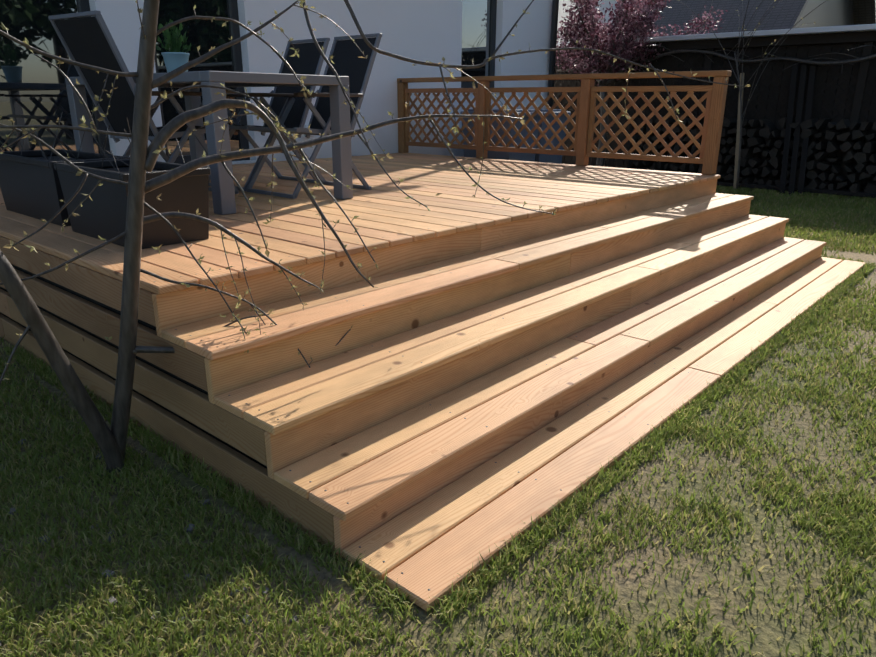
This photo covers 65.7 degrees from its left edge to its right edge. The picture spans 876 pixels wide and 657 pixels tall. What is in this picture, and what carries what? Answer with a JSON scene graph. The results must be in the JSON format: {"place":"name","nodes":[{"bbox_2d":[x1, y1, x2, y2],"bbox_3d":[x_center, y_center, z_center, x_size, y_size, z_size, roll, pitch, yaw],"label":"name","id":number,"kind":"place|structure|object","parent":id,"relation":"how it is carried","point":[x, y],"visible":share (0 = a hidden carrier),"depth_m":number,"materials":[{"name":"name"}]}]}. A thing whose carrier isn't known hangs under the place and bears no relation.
{"place":"outdoors","nodes":[
{"label":"outdoors","id":0,"kind":"place"},
{"bbox_2d":[226,93,254,96],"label":"chair arms","id":1,"kind":"object","parent":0,"point":[233,95],"visible":0.23,"depth_m":4.73},
{"bbox_2d":[89,0,551,165],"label":"house wall","id":2,"kind":"structure","parent":0,"point":[425,30],"depth_m":7.48,"materials":[{"name":"white paint"}]},
{"bbox_2d":[77,0,496,163],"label":"window frames","id":3,"kind":"structure","parent":2,"relation":"in","point":[83,5],"depth_m":6.19,"materials":[{"name":"grey metal"}]},
{"bbox_2d":[0,185,875,656],"bbox_3d":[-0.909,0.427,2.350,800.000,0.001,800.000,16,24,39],"label":"lawn","id":4,"kind":"structure","parent":0,"point":[768,628],"depth_m":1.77,"materials":[{"name":"plant"}]},
{"bbox_2d":[0,264,266,468],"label":"gaps between boards","id":5,"kind":"object","parent":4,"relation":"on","point":[148,325],"depth_m":2.57,"materials":[{"name":"black"}]},
{"bbox_2d":[0,412,296,645],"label":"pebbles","id":6,"kind":"object","parent":4,"relation":"on","point":[190,530],"visible":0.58,"depth_m":1.73,"materials":[{"name":"grey stone"}]},
{"bbox_2d":[0,0,744,473],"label":"tree branches","id":7,"kind":"object","parent":4,"relation":"on","point":[112,440],"visible":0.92,"depth_m":2.06,"materials":[{"name":"brown wood"}]},
{"bbox_2d":[0,0,749,379],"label":"tree leaves","id":8,"kind":"object","parent":4,"relation":"on","point":[164,96],"visible":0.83,"depth_m":2.16,"materials":[{"name":"green plant"}]},
{"bbox_2d":[0,153,866,610],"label":"deck and steps","id":9,"kind":"structure","parent":4,"relation":"on","point":[538,345],"depth_m":2.64,"materials":[{"name":"brown wood"}]},
{"bbox_2d":[0,149,210,248],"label":"rattan planters","id":10,"kind":"object","parent":9,"relation":"on","point":[35,184],"visible":0.79,"depth_m":2.87,"materials":[{"name":"black wicker"}]},
{"bbox_2d":[21,112,184,171],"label":"dry stems","id":11,"kind":"object","parent":10,"relation":"on","point":[39,143],"visible":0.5,"depth_m":3.23,"materials":[{"name":"brown plant"}]},
{"bbox_2d":[48,10,238,193],"bbox_3d":[-1.695,-1.270,3.986,0.588,0.987,0.838,16,24,39],"label":"chair frame","id":12,"kind":"object","parent":9,"relation":"on","point":[132,85],"visible":0.5,"depth_m":3.84,"materials":[{"name":"grey metal"}]},
{"bbox_2d":[54,16,204,135],"bbox_3d":[-1.704,-1.421,3.903,0.400,0.605,0.697,12,22,31],"label":"chair sling","id":13,"kind":"object","parent":12,"relation":"on","point":[85,39],"visible":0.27,"depth_m":3.69,"materials":[{"name":"black fabric"}]},
{"bbox_2d":[152,91,201,95],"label":"chair arms","id":14,"kind":"object","parent":12,"relation":"attached to","point":[158,93],"visible":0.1,"depth_m":3.85},
{"bbox_2d":[65,71,352,214],"bbox_3d":[-1.460,-1.206,4.252,1.730,0.699,0.900,16,24,39],"label":"table frame","id":15,"kind":"object","parent":9,"relation":"on","point":[222,188],"visible":0.67,"depth_m":3.86,"materials":[{"name":"grey metal"}]},
{"bbox_2d":[161,52,189,72],"bbox_3d":[-1.683,-1.694,4.369,0.172,0.150,0.172,16,24,39],"label":"flower pot","id":16,"kind":"object","parent":15,"relation":"on","point":[173,60],"visible":0.79,"depth_m":4.30,"materials":[{"name":"teal ceramic"}]},
{"bbox_2d":[156,19,190,52],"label":"potted plant leaves","id":17,"kind":"object","parent":16,"relation":"in","point":[174,42],"visible":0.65,"depth_m":4.30,"materials":[{"name":"green plant"}]},
{"bbox_2d":[208,38,329,190],"bbox_3d":[-1.183,-1.506,4.711,0.504,0.979,0.798,16,24,39],"label":"chair frame","id":18,"kind":"object","parent":9,"relation":"on","point":[236,121],"visible":0.5,"depth_m":4.71,"materials":[{"name":"grey metal"}]},
{"bbox_2d":[234,42,323,127],"bbox_3d":[-1.164,-1.672,4.678,0.400,0.597,0.715,16,24,39],"label":"chair fabric","id":19,"kind":"object","parent":18,"relation":"on","point":[306,61],"visible":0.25,"depth_m":4.80,"materials":[{"name":"black fabric"}]},
{"bbox_2d":[246,33,381,198],"bbox_3d":[-0.794,-1.394,4.385,0.504,0.979,0.798,16,24,39],"label":"chair frame","id":20,"kind":"object","parent":9,"relation":"on","point":[326,131],"visible":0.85,"depth_m":4.37,"materials":[{"name":"grey metal"}]},
{"bbox_2d":[247,92,362,96],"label":"chair arms","id":21,"kind":"object","parent":20,"relation":"attached to","point":[297,94],"visible":0.9,"depth_m":4.28},
{"bbox_2d":[256,37,375,129],"bbox_3d":[-0.774,-1.561,4.352,0.400,0.597,0.715,16,24,39],"label":"chair fabric","id":22,"kind":"object","parent":20,"relation":"on","point":[346,59],"visible":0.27,"depth_m":4.51,"materials":[{"name":"black fabric"}]},
{"bbox_2d":[8,154,638,281],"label":"deck screws","id":23,"kind":"object","parent":9,"relation":"on","point":[379,193],"visible":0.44,"depth_m":3.96,"materials":[{"name":"grey metal"}]},
{"bbox_2d":[175,204,830,590],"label":"screws","id":24,"kind":"object","parent":9,"relation":"on","point":[465,418],"visible":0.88,"depth_m":2.27,"materials":[{"name":"grey metal"}]},
{"bbox_2d":[397,70,731,174],"bbox_3d":[0.932,-2.040,6.612,3.645,0.809,0.100,16,24,39],"label":"lattice railing","id":25,"kind":"object","parent":9,"relation":"on","point":[585,113],"visible":0.94,"depth_m":6.27,"materials":[{"name":"brown wood"}]},
{"bbox_2d":[460,109,570,163],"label":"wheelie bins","id":26,"kind":"object","parent":4,"relation":"on","point":[545,158],"visible":0.25,"depth_m":7.91,"materials":[{"name":"black"}]},
{"bbox_2d":[555,0,726,166],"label":"plum tree","id":27,"kind":"object","parent":4,"relation":"on","point":[581,37],"depth_m":9.87,"materials":[{"name":"purple plant"}]},
{"bbox_2d":[553,31,875,189],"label":"fence","id":28,"kind":"object","parent":4,"relation":"on","point":[846,91],"visible":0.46,"depth_m":9.43,"materials":[{"name":"black wood"}]},
{"bbox_2d":[556,24,875,47],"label":"carport roof edge","id":29,"kind":"object","parent":4,"relation":"on","point":[811,30],"depth_m":9.10,"materials":[{"name":"grey metal"}]},
{"bbox_2d":[557,20,875,71],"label":"branch","id":30,"kind":"object","parent":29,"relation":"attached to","point":[808,61],"visible":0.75,"depth_m":9.28,"materials":[{"name":"brown plant"}]},
{"bbox_2d":[733,73,743,188],"bbox_3d":[4.179,-2.727,9.420,0.061,1.561,0.356,0,18,-1],"label":"sapling stake","id":31,"kind":"object","parent":4,"relation":"on","point":[737,147],"visible":0.54,"depth_m":9.41,"materials":[{"name":"brown wood"}]},
{"bbox_2d":[625,60,875,197],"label":"woodshed frame","id":32,"kind":"object","parent":4,"relation":"on","point":[782,188],"visible":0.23,"depth_m":9.03,"materials":[{"name":"brown wood"}]},
{"bbox_2d":[624,115,875,192],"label":"firewood stack","id":33,"kind":"object","parent":32,"relation":"in","point":[773,164],"visible":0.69,"depth_m":9.30,"materials":[{"name":"brown wood"}]},
{"bbox_2d":[677,0,826,188],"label":"sapling branches","id":34,"kind":"object","parent":4,"relation":"on","point":[741,115],"visible":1,"depth_m":9.11,"materials":[{"name":"brown plant"}]},
{"bbox_2d":[703,0,815,99],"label":"tree leaves","id":35,"kind":"object","parent":34,"relation":"on","point":[755,29],"visible":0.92,"depth_m":8.93,"materials":[{"name":"green plant"}]},
{"bbox_3d":[-6.648,-7.555,5.772,9.900,3.987,15.900,16,24,39],"label":"house","id":36,"kind":"object","parent":4,"relation":"on","visible":0},
{"bbox_2d":[0,0,491,155],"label":"window glass","id":37,"kind":"object","parent":36,"relation":"attached to","point":[33,90],"visible":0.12,"depth_m":5.23,"materials":[{"name":"glass"}]},
{"bbox_2d":[304,121,426,136],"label":"wall sockets","id":38,"kind":"object","parent":36,"relation":"attached to","point":[422,123],"depth_m":7.99,"materials":[{"name":"white"}]},
{"bbox_2d":[547,0,558,107],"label":"downspout","id":39,"kind":"object","parent":36,"relation":"attached to","point":[553,36],"visible":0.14,"depth_m":9.54,"materials":[{"name":"grey metal"}]},
{"bbox_2d":[557,0,618,41],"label":"neighbour annex wall","id":40,"kind":"structure","parent":0,"point":[561,12],"depth_m":13.82,"materials":[{"name":"white paint"}]},
{"bbox_2d":[621,0,875,36],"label":"neighbour roof","id":41,"kind":"structure","parent":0,"point":[784,14],"depth_m":14.03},
{"bbox_2d":[795,0,853,27],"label":"neighbouring house wall","id":42,"kind":"structure","parent":0,"point":[827,13],"depth_m":16.06,"materials":[{"name":"white paint"}]}
]}

